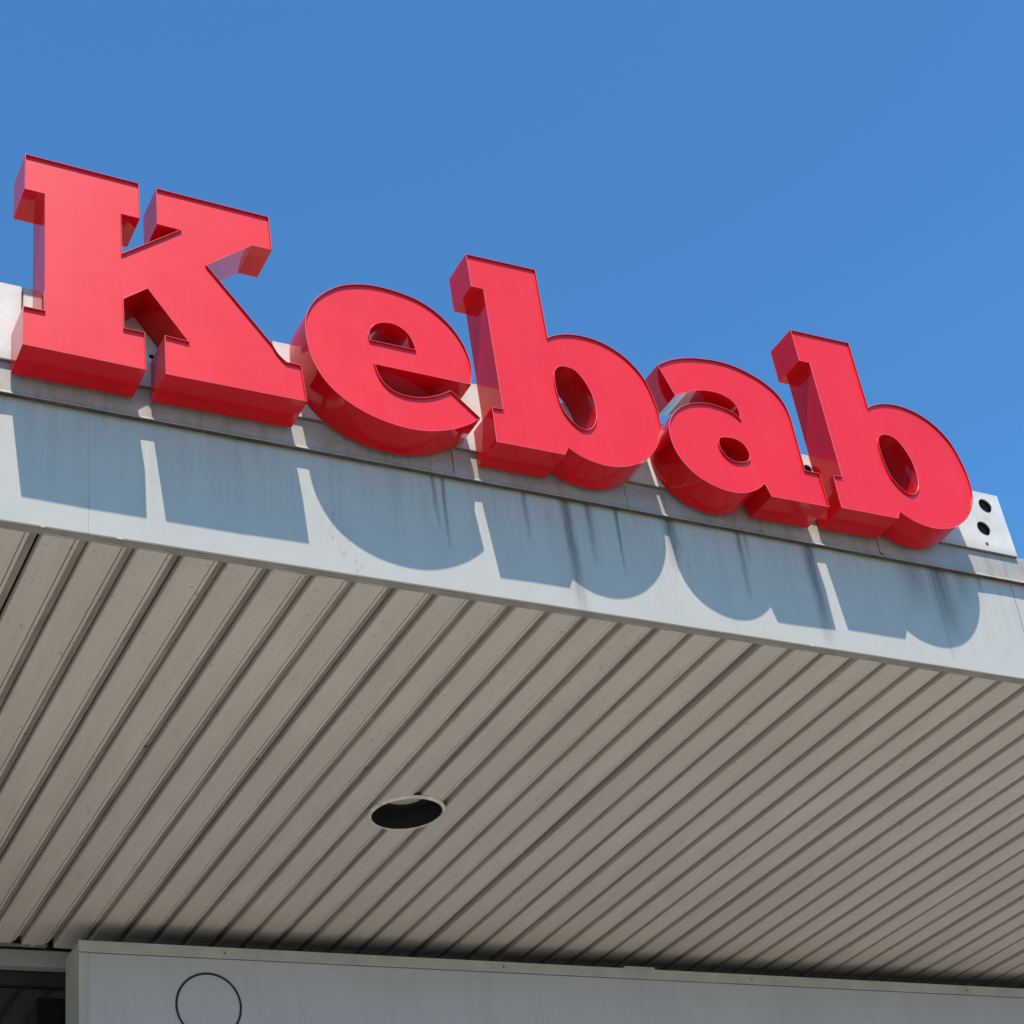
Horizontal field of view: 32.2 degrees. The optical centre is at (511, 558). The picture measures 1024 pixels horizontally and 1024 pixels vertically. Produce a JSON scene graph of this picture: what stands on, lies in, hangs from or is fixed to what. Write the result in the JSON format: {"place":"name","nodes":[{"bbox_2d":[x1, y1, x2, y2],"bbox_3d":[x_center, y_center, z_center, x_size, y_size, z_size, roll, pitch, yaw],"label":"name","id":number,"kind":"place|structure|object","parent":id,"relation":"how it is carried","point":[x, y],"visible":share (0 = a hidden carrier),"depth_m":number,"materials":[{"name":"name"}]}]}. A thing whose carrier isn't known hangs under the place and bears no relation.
{"place":"outdoors","nodes":[
{"label":"outdoors","id":0,"kind":"place"},
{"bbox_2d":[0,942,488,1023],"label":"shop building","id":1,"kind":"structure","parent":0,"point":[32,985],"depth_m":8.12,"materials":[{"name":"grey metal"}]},
{"bbox_2d":[0,971,65,1023],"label":"window","id":2,"kind":"structure","parent":1,"relation":"in","point":[25,997],"depth_m":8.11,"materials":[{"name":"black glass"}]},
{"bbox_2d":[0,361,1023,988],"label":"canopy","id":3,"kind":"object","parent":1,"relation":"attached to","point":[252,673],"visible":0.94,"depth_m":6.99,"materials":[{"name":"metal"}]},
{"bbox_2d":[368,791,445,830],"bbox_3d":[-0.449,1.040,7.492,0.332,0.098,0.332,9,-37,-27],"label":"recessed downlight","id":4,"kind":"object","parent":3,"relation":"attached to","point":[414,811],"visible":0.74,"depth_m":7.59,"materials":[{"name":"paint"}]},
{"bbox_2d":[0,282,1017,558],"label":"mounting beam","id":5,"kind":"structure","parent":3,"relation":"on","point":[984,528],"depth_m":6.71,"materials":[{"name":"white metal"}]},
{"bbox_2d":[11,154,306,427],"bbox_3d":[-1.191,-0.898,5.984,0.950,0.834,0.150,9,-37,-27],"label":"sign letter","id":6,"kind":"object","parent":5,"relation":"attached to","point":[94,287],"visible":1,"depth_m":5.89,"materials":[{"name":"red plastic"}]},
{"bbox_2d":[290,284,480,455],"bbox_3d":[-0.456,-0.673,6.280,0.645,0.633,0.150,9,-37,-27],"label":"sign letter","id":7,"kind":"object","parent":5,"relation":"attached to","point":[386,370],"visible":0.99,"depth_m":6.20,"materials":[{"name":"red plastic"}]},
{"bbox_2d":[449,254,660,489],"bbox_3d":[0.177,-0.686,6.689,0.739,0.908,0.150,9,-37,-27],"label":"sign letter","id":8,"kind":"object","parent":5,"relation":"attached to","point":[529,372],"visible":1,"depth_m":6.58,"materials":[{"name":"red plastic"}]},
{"bbox_2d":[645,358,828,527],"bbox_3d":[0.854,-0.467,6.952,0.694,0.660,0.150,9,-37,-27],"label":"sign letter","id":9,"kind":"object","parent":5,"relation":"attached to","point":[728,443],"visible":0.98,"depth_m":6.87,"materials":[{"name":"red plastic"}]},
{"bbox_2d":[771,330,972,548],"bbox_3d":[1.523,-0.480,7.384,0.755,0.927,0.150,9,-37,-27],"label":"sign letter","id":10,"kind":"object","parent":5,"relation":"attached to","point":[895,474],"visible":1,"depth_m":7.28,"materials":[{"name":"red plastic"}]},
{"bbox_2d":[66,940,1023,1023],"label":"lightbox sign","id":11,"kind":"object","parent":1,"relation":"attached to","point":[107,982],"visible":1,"depth_m":8.61,"materials":[{"name":"white plastic"}]},
{"bbox_2d":[0,0,1023,558],"label":"sky","id":12,"kind":"structure","parent":0,"point":[717,180],"materials":[{"name":"blue"}]}
]}

